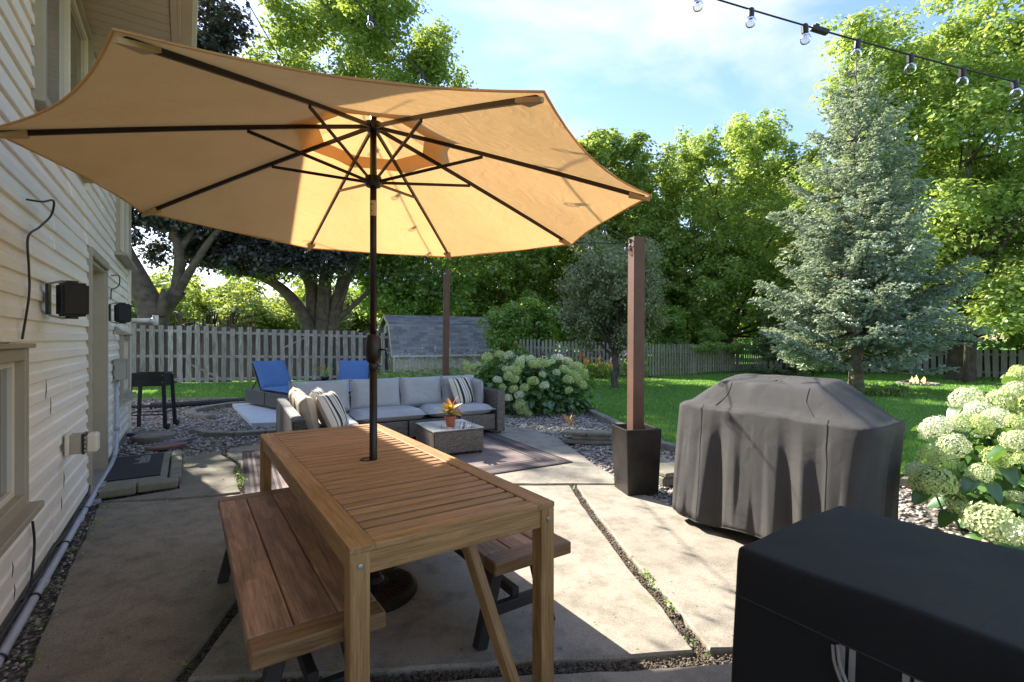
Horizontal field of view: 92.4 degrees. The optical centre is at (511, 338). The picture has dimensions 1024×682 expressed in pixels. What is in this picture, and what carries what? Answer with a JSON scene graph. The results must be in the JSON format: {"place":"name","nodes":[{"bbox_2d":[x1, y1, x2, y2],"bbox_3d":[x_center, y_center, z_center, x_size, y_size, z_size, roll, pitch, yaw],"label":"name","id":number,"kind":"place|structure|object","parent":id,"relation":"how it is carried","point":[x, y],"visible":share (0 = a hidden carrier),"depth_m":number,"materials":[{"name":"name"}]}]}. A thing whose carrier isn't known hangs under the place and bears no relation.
{"place":"outdoors","nodes":[
{"label":"outdoors","id":0,"kind":"place"},
{"bbox_2d":[90,399,275,506],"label":"river gravel","id":1,"kind":"structure","parent":0,"point":[130,447],"depth_m":7.89,"materials":[{"name":"grey gravel"}]},
{"bbox_2d":[169,314,248,328],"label":"fence","id":2,"kind":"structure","parent":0,"point":[211,319],"depth_m":27.73,"materials":[{"name":"wood"}]},
{"bbox_2d":[23,427,759,681],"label":"patio","id":3,"kind":"structure","parent":0,"point":[101,602],"depth_m":2.70,"materials":[{"name":"concrete"}]},
{"bbox_2d":[95,450,181,498],"bbox_3d":[-3.859,1.382,5.162,0.648,0.082,1.606,0,0,-34],"label":"door step","id":4,"kind":"object","parent":3,"relation":"on","point":[161,481],"depth_m":4.64,"materials":[{"name":"grey concrete"}]},
{"bbox_2d":[104,453,163,481],"bbox_3d":[-3.992,1.347,5.211,0.460,0.014,1.120,0,0,-34],"label":"doormat","id":5,"kind":"object","parent":4,"relation":"on","point":[135,466],"visible":0.98,"depth_m":5.12,"materials":[{"name":"black rubber"}]},
{"bbox_2d":[217,487,385,681],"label":"bench","id":6,"kind":"object","parent":3,"relation":"on","point":[282,564],"visible":0.85,"depth_m":1.96,"materials":[{"name":"brown wood"}]},
{"bbox_2d":[0,28,651,612],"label":"patio umbrella","id":7,"kind":"object","parent":3,"relation":"on","point":[234,144],"visible":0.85,"depth_m":2.61,"materials":[{"name":"beige fabric"}]},
{"bbox_2d":[4,447,712,681],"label":"weeds","id":8,"kind":"object","parent":3,"relation":"on","point":[240,480],"visible":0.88,"depth_m":2.80,"materials":[{"name":"green plant"}]},
{"bbox_2d":[260,423,553,681],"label":"dining table","id":9,"kind":"object","parent":3,"relation":"on","point":[401,499],"visible":0.94,"depth_m":2.01,"materials":[{"name":"brown wood"}]},
{"bbox_2d":[242,430,572,493],"bbox_3d":[-1.337,1.412,5.889,3.300,0.008,2.440,0,0,-29],"label":"rug","id":10,"kind":"object","parent":3,"relation":"on","point":[498,454],"visible":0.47,"depth_m":5.73,"materials":[{"name":"grey fabric"}]},
{"bbox_2d":[276,386,504,436],"bbox_3d":[-1.299,1.090,6.389,3.050,0.640,2.210,0,0,-30],"label":"sectional sofa","id":11,"kind":"object","parent":10,"relation":"on","point":[289,417],"visible":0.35,"depth_m":6.78,"materials":[{"name":"grey wicker"}]},
{"bbox_2d":[318,417,358,427],"bbox_3d":[-2.190,1.045,5.821,0.708,0.161,0.678,0,0,-30],"label":"seat cushion","id":12,"kind":"object","parent":11,"relation":"on","point":[352,422],"visible":0.12,"depth_m":5.72,"materials":[{"name":"grey fabric"}]},
{"bbox_2d":[295,393,318,429],"bbox_3d":[-2.258,0.821,5.415,0.181,0.428,0.487,-16,9,-31],"label":"back cushion","id":13,"kind":"object","parent":12,"relation":"on","point":[306,408],"visible":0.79,"depth_m":5.23,"materials":[{"name":"beige fabric"}]},
{"bbox_2d":[309,387,327,427],"bbox_3d":[-2.191,0.791,5.682,0.183,0.468,0.468,-23,5,-13],"label":"striped pillow","id":14,"kind":"object","parent":12,"relation":"on","point":[315,392],"visible":0.37,"depth_m":5.48,"materials":[{"name":"beige fabric"}]},
{"bbox_2d":[346,405,427,423],"bbox_3d":[-1.760,1.045,6.869,0.977,0.161,0.708,0,0,-30],"label":"seat cushion","id":15,"kind":"object","parent":11,"relation":"on","point":[391,413],"visible":0.88,"depth_m":6.67,"materials":[{"name":"grey fabric"}]},
{"bbox_2d":[350,377,399,409],"bbox_3d":[-1.963,0.790,7.064,0.707,0.448,0.177,0,-12,-28],"label":"back cushion","id":16,"kind":"object","parent":15,"relation":"on","point":[387,391],"visible":0.82,"depth_m":7.00,"materials":[{"name":"grey fabric"}]},
{"bbox_2d":[416,402,494,416],"bbox_3d":[-0.868,1.045,7.373,1.047,0.158,0.708,0,0,-30],"label":"seat cushion","id":17,"kind":"object","parent":11,"relation":"on","point":[433,409],"visible":0.7,"depth_m":7.16,"materials":[{"name":"grey fabric"}]},
{"bbox_2d":[399,376,441,405],"bbox_3d":[-1.371,0.790,7.399,0.647,0.448,0.181,0,-14,-28],"label":"back cushion","id":18,"kind":"object","parent":17,"relation":"on","point":[416,391],"visible":0.84,"depth_m":7.32,"materials":[{"name":"grey fabric"}]},
{"bbox_2d":[440,375,473,402],"bbox_3d":[-0.840,0.790,7.700,0.567,0.448,0.186,0,-13,-28],"label":"back cushion","id":19,"kind":"object","parent":17,"relation":"on","point":[446,391],"visible":0.41,"depth_m":7.56,"materials":[{"name":"grey fabric"}]},
{"bbox_2d":[448,376,474,403],"bbox_3d":[-0.754,0.801,7.507,0.180,0.468,0.468,-28,-15,29],"label":"striped pillow","id":20,"kind":"object","parent":17,"relation":"on","point":[461,388],"visible":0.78,"depth_m":7.39,"materials":[{"name":"beige fabric"}]},
{"bbox_2d":[471,378,483,402],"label":"bolster cushion","id":21,"kind":"object","parent":17,"relation":"on","point":[477,385],"visible":0.7,"depth_m":7.51,"materials":[{"name":"grey fabric"}]},
{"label":"seat cushion","id":22,"kind":"object","parent":11,"relation":"on","visible":0},
{"bbox_2d":[288,379,349,410],"bbox_3d":[-2.616,0.790,6.695,0.787,0.448,0.186,0,-11,-31],"label":"back cushion","id":23,"kind":"object","parent":22,"relation":"on","point":[340,388],"visible":0.5,"depth_m":6.73,"materials":[{"name":"grey fabric"}]},
{"bbox_2d":[415,419,483,453],"bbox_3d":[-0.800,1.250,6.240,0.660,0.316,0.715,0,0,-29],"label":"coffee table","id":24,"kind":"object","parent":10,"relation":"on","point":[461,435],"visible":0.77,"depth_m":5.99,"materials":[{"name":"grey wicker"}]},
{"bbox_2d":[436,397,463,425],"bbox_3d":[-0.755,0.910,6.199,0.353,0.364,0.371,0,0,-25],"label":"potted croton","id":25,"kind":"object","parent":24,"relation":"on","point":[449,408],"visible":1,"depth_m":6.13,"materials":[{"name":"plant"}]},
{"bbox_2d":[454,530,570,650],"bbox_3d":[-0.386,1.198,2.974,0.452,0.456,1.778,0,0,-34],"label":"bench","id":26,"kind":"object","parent":3,"relation":"on","point":[499,557],"visible":0.23,"depth_m":2.28,"materials":[{"name":"brown wood"}]},
{"bbox_2d":[612,423,661,495],"bbox_3d":[1.160,1.120,4.600,0.344,0.600,0.344,0,0,-12],"label":"planter box","id":27,"kind":"object","parent":3,"relation":"on","point":[636,458],"visible":0.94,"depth_m":4.45,"materials":[{"name":"concrete"}]},
{"bbox_2d":[627,236,644,429],"bbox_3d":[1.163,-0.020,4.610,0.115,1.860,0.115,1,-1,-17],"label":"light post","id":28,"kind":"object","parent":27,"relation":"in","point":[636,332],"visible":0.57,"depth_m":4.56,"materials":[{"name":"brown wood"}]},
{"bbox_2d":[355,0,632,247],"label":"string light","id":29,"kind":"object","parent":28,"relation":"hanging from","point":[370,19],"visible":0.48,"depth_m":3.23,"materials":[{"name":"metal"}]},
{"bbox_2d":[672,374,905,538],"bbox_3d":[1.875,0.842,3.510,0.742,1.155,1.418,0,0,-34],"label":"covered grill","id":30,"kind":"object","parent":3,"relation":"on","point":[760,456],"visible":0.88,"depth_m":3.20,"materials":[{"name":"grey fabric"}]},
{"bbox_2d":[731,506,1023,681],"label":"covered box","id":31,"kind":"object","parent":3,"relation":"on","point":[841,594],"visible":1,"depth_m":1.40,"materials":[{"name":"black fabric"}]},
{"bbox_2d":[0,401,984,681],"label":"gravel bed","id":32,"kind":"object","parent":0,"point":[44,611],"depth_m":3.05,"materials":[{"name":"grey gravel"}]},
{"bbox_2d":[0,500,105,681],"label":"river gravel","id":33,"kind":"structure","parent":32,"relation":"on","point":[25,634],"depth_m":2.49,"materials":[{"name":"grey gravel"}]},
{"bbox_2d":[0,0,197,643],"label":"house","id":34,"kind":"structure","parent":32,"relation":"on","point":[56,380],"depth_m":3.13,"materials":[{"name":"plastic"}]},
{"bbox_2d":[0,343,43,557],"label":"window","id":35,"kind":"structure","parent":34,"relation":"in","point":[16,511],"depth_m":2.34,"materials":[{"name":"beige glass"}]},
{"bbox_2d":[29,521,35,587],"bbox_3d":[-2.571,1.151,2.632,0.012,0.345,0.101,0,0,-34],"label":"cable","id":36,"kind":"object","parent":34,"relation":"attached to","point":[33,554],"visible":1,"depth_m":2.65,"materials":[{"name":"rubber"}]},
{"bbox_2d":[21,198,54,338],"bbox_3d":[-2.530,-0.386,2.629,0.062,0.778,0.354,0,0,-22],"label":"cable","id":37,"kind":"object","parent":34,"relation":"attached to","point":[28,266],"visible":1,"depth_m":2.57,"materials":[{"name":"black rubber"}]},
{"bbox_2d":[0,485,90,638],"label":"cable","id":38,"kind":"object","parent":34,"relation":"attached to","point":[29,591],"visible":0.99,"depth_m":2.82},
{"bbox_2d":[0,380,119,667],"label":"conduit","id":39,"kind":"object","parent":34,"relation":"attached to","point":[34,597],"visible":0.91,"depth_m":2.98,"materials":[{"name":"grey plastic"}]},
{"bbox_2d":[30,0,93,183],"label":"window","id":40,"kind":"structure","parent":34,"relation":"in","point":[63,50],"depth_m":3.30,"materials":[{"name":"beige glass"}]},
{"bbox_2d":[45,280,88,318],"bbox_3d":[-2.676,-0.235,2.950,0.154,0.238,0.187,0,0,39],"label":"speaker","id":41,"kind":"object","parent":34,"relation":"attached to","point":[72,299],"visible":1,"depth_m":2.92},
{"bbox_2d":[64,431,99,456],"bbox_3d":[-3.012,0.730,3.449,0.172,0.155,0.150,0,0,-34],"label":"outlet box","id":42,"kind":"object","parent":34,"relation":"attached to","point":[82,442],"visible":1,"depth_m":3.40,"materials":[{"name":"white plastic"}]},
{"bbox_2d":[86,247,109,503],"bbox_3d":[-4.030,0.349,4.634,0.344,2.282,1.090,0,0,-34],"label":"door","id":43,"kind":"structure","parent":34,"relation":"in","point":[97,342],"depth_m":5.03,"materials":[{"name":"metal"}]},
{"bbox_2d":[109,302,130,323],"bbox_3d":[-4.253,-0.280,5.322,0.155,0.238,0.184,0,0,41],"label":"speaker","id":44,"kind":"object","parent":34,"relation":"attached to","point":[122,312],"visible":1,"depth_m":5.29},
{"bbox_2d":[114,358,128,379],"bbox_3d":[-4.593,0.357,5.784,0.130,0.245,0.210,0,0,-34],"label":"meter box","id":45,"kind":"object","parent":34,"relation":"attached to","point":[121,369],"visible":1,"depth_m":5.71,"materials":[{"name":"grey metal"}]},
{"bbox_2d":[114,196,136,269],"bbox_3d":[-5.142,-1.567,6.549,0.127,1.113,1.550,0,0,-34],"label":"window","id":46,"kind":"structure","parent":34,"relation":"in","point":[122,235],"depth_m":6.51,"materials":[{"name":"beige glass"}]},
{"bbox_2d":[118,333,135,401],"bbox_3d":[-5.225,0.363,6.674,0.127,0.872,1.010,0,0,-34],"label":"downspout","id":47,"kind":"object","parent":34,"relation":"in","point":[125,395],"depth_m":6.52,"materials":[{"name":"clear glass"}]},
{"bbox_2d":[693,0,1023,99],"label":"string light","id":48,"kind":"object","parent":34,"relation":"hanging from","point":[1014,83],"visible":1,"depth_m":2.12,"materials":[{"name":"metal"}]},
{"bbox_2d":[132,431,174,443],"bbox_3d":[-5.120,1.409,7.020,0.501,0.102,0.500,0,0,0],"label":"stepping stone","id":49,"kind":"object","parent":32,"relation":"on","point":[150,437],"visible":0.94,"depth_m":6.88,"materials":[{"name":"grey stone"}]},
{"bbox_2d":[131,371,179,429],"bbox_3d":[-5.709,0.976,7.803,0.587,0.891,0.500,0,0,-16],"label":"grill","id":50,"kind":"object","parent":32,"relation":"on","point":[162,379],"visible":0.84,"depth_m":7.69,"materials":[{"name":"metal"}]},
{"bbox_2d":[146,442,187,450],"bbox_3d":[-4.515,1.406,6.439,0.447,0.030,0.233,-3,4,-34],"label":"flagstone","id":51,"kind":"object","parent":32,"relation":"on","point":[166,446],"visible":1,"depth_m":6.40,"materials":[{"name":"stone"}]},
{"bbox_2d":[131,397,240,400],"bbox_3d":[-6.497,1.426,11.539,6.176,0.079,0.188,0,0,0],"label":"lawn edging","id":52,"kind":"object","parent":32,"relation":"on","point":[159,399],"visible":0.25,"depth_m":11.50,"materials":[{"name":"concrete"}]},
{"bbox_2d":[131,397,244,408],"bbox_3d":[-6.984,1.392,10.582,4.572,0.137,0.522,0,0,-21],"label":"edging","id":53,"kind":"object","parent":32,"relation":"on","point":[187,403],"visible":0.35,"depth_m":10.53,"materials":[{"name":"black plastic"}]},
{"bbox_2d":[185,401,246,418],"bbox_3d":[-5.900,1.417,9.996,0.959,0.092,2.334,0,0,0],"label":"stone edging","id":54,"kind":"object","parent":32,"relation":"on","point":[192,412],"visible":0.8,"depth_m":9.69,"materials":[{"name":"stone"}]},
{"bbox_2d":[191,427,275,437],"bbox_3d":[-4.109,1.420,7.472,1.636,0.093,0.522,0,0,-5],"label":"stone edging","id":55,"kind":"object","parent":32,"relation":"on","point":[202,432],"visible":0.71,"depth_m":7.30,"materials":[{"name":"stone"}]},
{"bbox_2d":[232,403,275,427],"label":"stone slab","id":56,"kind":"structure","parent":32,"relation":"on","point":[253,415],"depth_m":9.05,"materials":[{"name":"grey stone"}]},
{"bbox_2d":[245,360,291,407],"bbox_3d":[-4.653,0.892,9.974,1.950,0.875,0.708,0,0,40],"label":"lounge chair","id":57,"kind":"object","parent":56,"relation":"on","point":[273,378],"visible":0.69,"depth_m":10.07,"materials":[{"name":"blue fabric"}]},
{"bbox_2d":[338,360,368,394],"bbox_3d":[-3.497,0.922,10.583,0.708,0.875,1.950,0,0,-7],"label":"lounge chair","id":58,"kind":"object","parent":56,"relation":"on","point":[350,369],"visible":0.28,"depth_m":11.01,"materials":[{"name":"blue fabric"}]},
{"bbox_2d":[442,269,449,375],"bbox_3d":[-1.185,0.090,8.810,0.105,2.660,0.105,1,0,-17],"label":"light post","id":59,"kind":"object","parent":32,"relation":"on","point":[446,319],"visible":0.6,"depth_m":8.76,"materials":[{"name":"brown wood"}]},
{"bbox_2d":[462,350,600,417],"bbox_3d":[0.278,0.867,9.743,2.952,1.298,1.820,0,0,0],"label":"hydrangea bush","id":60,"kind":"object","parent":32,"relation":"on","point":[522,395],"visible":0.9,"depth_m":9.32,"materials":[{"name":"green plant"}]},
{"bbox_2d":[505,409,674,504],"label":"river gravel","id":61,"kind":"structure","parent":32,"relation":"on","point":[585,423],"depth_m":7.94,"materials":[{"name":"grey gravel"}]},
{"bbox_2d":[562,429,611,444],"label":"retaining blocks","id":62,"kind":"structure","parent":61,"relation":"on","point":[593,437],"depth_m":6.63,"materials":[{"name":"concrete"}]},
{"bbox_2d":[659,457,674,486],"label":"retaining blocks","id":63,"kind":"structure","parent":61,"relation":"on","point":[666,474],"depth_m":4.83,"materials":[{"name":"concrete"}]},
{"bbox_2d":[573,403,959,493],"bbox_3d":[3.333,1.406,5.446,1.514,0.120,10.913,0,0,-29],"label":"lawn edging","id":64,"kind":"object","parent":32,"relation":"on","point":[610,421],"visible":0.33,"depth_m":7.96,"materials":[{"name":"concrete"}]},
{"bbox_2d":[900,365,1023,550],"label":"hydrangea bush","id":65,"kind":"object","parent":32,"relation":"on","point":[988,482],"visible":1,"depth_m":2.99,"materials":[{"name":"green plant"}]},
{"bbox_2d":[132,344,1015,473],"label":"lawn","id":66,"kind":"structure","parent":0,"point":[834,372],"depth_m":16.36,"materials":[{"name":"green plant"}]},
{"bbox_2d":[131,206,169,325],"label":"maple tree","id":67,"kind":"object","parent":66,"relation":"on","point":[149,301],"visible":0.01,"depth_m":15.95,"materials":[{"name":"grey plant"}]},
{"bbox_2d":[131,265,206,325],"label":"tree","id":68,"kind":"object","parent":66,"relation":"on","point":[165,284],"visible":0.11,"depth_m":33.09,"materials":[{"name":"green plant"}]},
{"bbox_2d":[183,275,289,322],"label":"tree","id":69,"kind":"object","parent":66,"relation":"on","point":[200,302],"visible":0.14,"depth_m":40.56,"materials":[{"name":"green plant"}]},
{"bbox_2d":[131,0,364,318],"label":"purple maple","id":70,"kind":"object","parent":66,"relation":"on","point":[195,247],"visible":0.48,"depth_m":16.90,"materials":[{"name":"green plant"}]},
{"bbox_2d":[206,280,304,329],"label":"tree","id":71,"kind":"object","parent":66,"relation":"on","point":[260,312],"visible":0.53,"depth_m":32.88,"materials":[{"name":"green plant"}]},
{"bbox_2d":[131,323,391,382],"bbox_3d":[-9.819,0.461,15.892,11.848,1.918,0.338,0,0,-15],"label":"board fence","id":72,"kind":"object","parent":66,"relation":"on","point":[203,354],"visible":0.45,"depth_m":16.05,"materials":[{"name":"grey wood"}]},
{"bbox_2d":[279,275,369,330],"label":"tree","id":73,"kind":"object","parent":66,"relation":"on","point":[301,293],"visible":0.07,"depth_m":36.29,"materials":[{"name":"green plant"}]},
{"bbox_2d":[331,285,361,331],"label":"tree","id":74,"kind":"object","parent":66,"relation":"on","point":[345,324],"visible":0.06,"depth_m":30.88,"materials":[{"name":"green plant"}]},
{"bbox_2d":[221,0,478,330],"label":"maple tree","id":75,"kind":"object","parent":66,"relation":"on","point":[426,55],"visible":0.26,"depth_m":18.87,"materials":[{"name":"green plant"}]},
{"bbox_2d":[344,282,380,332],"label":"tree","id":76,"kind":"object","parent":66,"relation":"on","point":[359,324],"visible":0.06,"depth_m":36.26,"materials":[{"name":"green plant"}]},
{"bbox_2d":[335,252,481,329],"bbox_3d":[-4.965,-3.182,21.448,7.310,9.676,6.422,0,0,0],"label":"maple tree","id":77,"kind":"object","parent":66,"relation":"on","point":[418,295],"visible":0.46,"depth_m":20.42,"materials":[{"name":"green plant"}]},
{"bbox_2d":[378,315,491,376],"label":"garden shed","id":78,"kind":"structure","parent":66,"relation":"on","point":[413,334],"depth_m":17.82,"materials":[{"name":"paint"}]},
{"bbox_2d":[443,245,567,335],"bbox_3d":[-1.373,-4.496,27.039,7.844,12.198,9.711,0,0,-30],"label":"maple tree","id":79,"kind":"object","parent":66,"relation":"on","point":[517,274],"visible":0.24,"depth_m":24.53,"materials":[{"name":"green plant"}]},
{"bbox_2d":[511,295,560,356],"bbox_3d":[0.843,-0.065,21.018,2.524,3.627,2.133,0,0,-6],"label":"shrub","id":80,"kind":"object","parent":66,"relation":"on","point":[538,313],"visible":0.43,"depth_m":20.54,"materials":[{"name":"green plant"}]},
{"bbox_2d":[489,242,588,352],"bbox_3d":[2.221,-5.010,33.309,8.526,13.259,10.556,0,0,41],"label":"maple tree","id":81,"kind":"object","parent":66,"relation":"on","point":[560,337],"visible":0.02,"depth_m":30.91,"materials":[{"name":"green plant"}]},
{"bbox_2d":[203,279,996,352],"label":"distant wood","id":82,"kind":"object","parent":66,"relation":"on","point":[553,338],"depth_m":50.43,"materials":[{"name":"green plant"}]},
{"bbox_2d":[552,228,670,387],"bbox_3d":[2.934,-0.865,14.308,3.630,4.962,3.660,0,0,0],"label":"crabapple tree","id":83,"kind":"object","parent":66,"relation":"on","point":[611,279],"visible":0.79,"depth_m":13.90,"materials":[{"name":"green plant"}]},
{"bbox_2d":[530,126,704,361],"bbox_3d":[5.731,-5.010,28.141,10.556,13.259,8.526,0,0,0],"label":"maple tree","id":84,"kind":"object","parent":66,"relation":"on","point":[607,150],"visible":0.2,"depth_m":25.98,"materials":[{"name":"green plant"}]},
{"bbox_2d":[583,375,662,378],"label":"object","id":85,"kind":"object","parent":66,"relation":"on","point":[649,377],"visible":0.25,"depth_m":17.90,"materials":[{"name":"plant"}]},
{"bbox_2d":[571,353,610,377],"bbox_3d":[2.817,0.946,17.797,1.582,1.022,0.862,0,0,0],"label":"daylily","id":86,"kind":"object","parent":85,"relation":"on","point":[599,368],"visible":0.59,"depth_m":17.62,"materials":[{"name":"green plant"}]},
{"bbox_2d":[598,353,648,376],"bbox_3d":[4.101,0.903,18.158,1.934,1.116,0.598,0,0,0],"label":"phlox","id":87,"kind":"object","parent":85,"relation":"on","point":[624,370],"visible":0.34,"depth_m":18.11,"materials":[{"name":"green plant"}]},
{"bbox_2d":[516,339,767,375],"bbox_3d":[5.563,0.701,20.013,12.780,1.438,2.460,0,0,-11],"label":"picket fence","id":88,"kind":"object","parent":66,"relation":"on","point":[739,365],"visible":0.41,"depth_m":19.47,"materials":[{"name":"grey wood"}]},
{"bbox_2d":[689,340,757,354],"bbox_3d":[8.907,0.377,20.704,3.980,0.640,0.801,0,0,-29],"label":"climbing vine","id":89,"kind":"object","parent":88,"relation":"attached to","point":[734,347],"visible":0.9,"depth_m":20.47,"materials":[{"name":"green plant"}]},
{"bbox_2d":[647,304,693,369],"bbox_3d":[7.207,0.054,22.546,1.963,3.337,2.322,0,0,-31],"label":"shrub","id":90,"kind":"object","parent":66,"relation":"on","point":[666,335],"visible":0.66,"depth_m":22.27,"materials":[{"name":"green plant"}]},
{"bbox_2d":[645,300,740,349],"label":"tree","id":91,"kind":"object","parent":66,"relation":"on","point":[694,339],"visible":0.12,"depth_m":34.57,"materials":[{"name":"green plant"}]},
{"bbox_2d":[696,326,728,370],"bbox_3d":[8.891,0.529,21.934,1.280,2.176,1.514,0,0,-39],"label":"shrub","id":92,"kind":"object","parent":66,"relation":"on","point":[711,334],"visible":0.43,"depth_m":21.74,"materials":[{"name":"green plant"}]},
{"bbox_2d":[627,108,837,364],"bbox_3d":[11.402,-5.289,26.509,10.306,13.859,9.745,0,0,-37],"label":"silver maple","id":93,"kind":"object","parent":66,"relation":"on","point":[733,256],"visible":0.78,"depth_m":24.90,"materials":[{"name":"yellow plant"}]},
{"bbox_2d":[708,159,849,355],"bbox_3d":[18.158,-5.289,32.807,9.745,13.859,10.306,0,0,-27],"label":"silver maple","id":94,"kind":"object","parent":66,"relation":"on","point":[780,237],"depth_m":30.65,"materials":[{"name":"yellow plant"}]},
{"bbox_2d":[740,284,825,376],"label":"young spruce","id":95,"kind":"object","parent":66,"relation":"on","point":[767,354],"visible":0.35,"depth_m":19.60,"materials":[{"name":"green plant"}]},
{"bbox_2d":[747,58,995,391],"bbox_3d":[9.303,-3.005,13.238,5.448,9.050,4.981,0,0,0],"label":"blue spruce","id":96,"kind":"object","parent":66,"relation":"on","point":[880,302],"visible":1,"depth_m":12.52,"materials":[{"name":"green plant"}]},
{"bbox_2d":[861,382,910,397],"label":"daylily","id":97,"kind":"object","parent":66,"relation":"on","point":[893,389],"visible":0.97,"depth_m":11.91,"materials":[{"name":"green plant"}]},
{"bbox_2d":[768,347,1023,377],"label":"board fence","id":98,"kind":"object","parent":66,"relation":"on","point":[995,363],"visible":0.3,"depth_m":17.99,"materials":[{"name":"grey wood"}]},
{"bbox_2d":[779,0,1023,380],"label":"maple tree","id":99,"kind":"object","parent":66,"relation":"on","point":[980,214],"visible":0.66,"depth_m":15.37,"materials":[{"name":"green plant"}]},
{"bbox_2d":[896,379,939,385],"bbox_3d":[12.546,1.276,15.202,1.067,0.298,1.064,0,0,0],"label":"fire ring","id":100,"kind":"object","parent":66,"relation":"on","point":[917,382],"visible":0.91,"depth_m":15.10,"materials":[{"name":"stone"}]},
{"bbox_2d":[929,255,1002,382],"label":"tree","id":101,"kind":"object","parent":66,"relation":"on","point":[966,376],"visible":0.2,"depth_m":15.83,"materials":[{"name":"green plant"}]},
{"bbox_2d":[977,334,1023,349],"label":"tree","id":102,"kind":"object","parent":66,"relation":"on","point":[998,345],"visible":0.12,"depth_m":26.43,"materials":[{"name":"green plant"}]},
{"label":"flower bed","id":103,"kind":"structure","parent":66,"relation":"on","visible":0},
{"bbox_2d":[377,366,532,387],"bbox_3d":[-1.899,1.184,15.337,5.324,0.518,4.448,0,0,0],"label":"hosta foliage","id":104,"kind":"object","parent":103,"relation":"on","point":[428,374],"visible":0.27,"depth_m":15.05,"materials":[{"name":"green plant"}]},
{"bbox_2d":[476,300,534,379],"bbox_3d":[-0.118,0.232,15.635,1.707,2.902,2.019,0,0,19],"label":"shrub","id":105,"kind":"object","parent":103,"relation":"on","point":[505,325],"visible":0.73,"depth_m":15.24,"materials":[{"name":"green plant"}]},
{"bbox_2d":[131,0,1023,340],"label":"sky","id":106,"kind":"structure","parent":0,"point":[657,67],"materials":[{"name":"blue"}]},
{"bbox_2d":[898,486,1019,543],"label":"river gravel","id":107,"kind":"structure","parent":0,"point":[907,509],"depth_m":4.03,"materials":[{"name":"grey gravel"}]},
{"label":"seat cushion","id":108,"kind":"object","parent":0,"visible":0},
{"bbox_2d":[316,390,348,427],"bbox_3d":[-1.972,0.801,5.416,0.172,0.468,0.468,-26,1,-1],"label":"striped pillow","id":109,"kind":"object","parent":108,"relation":"on","point":[331,408],"visible":0.89,"depth_m":5.25,"materials":[{"name":"beige fabric"}]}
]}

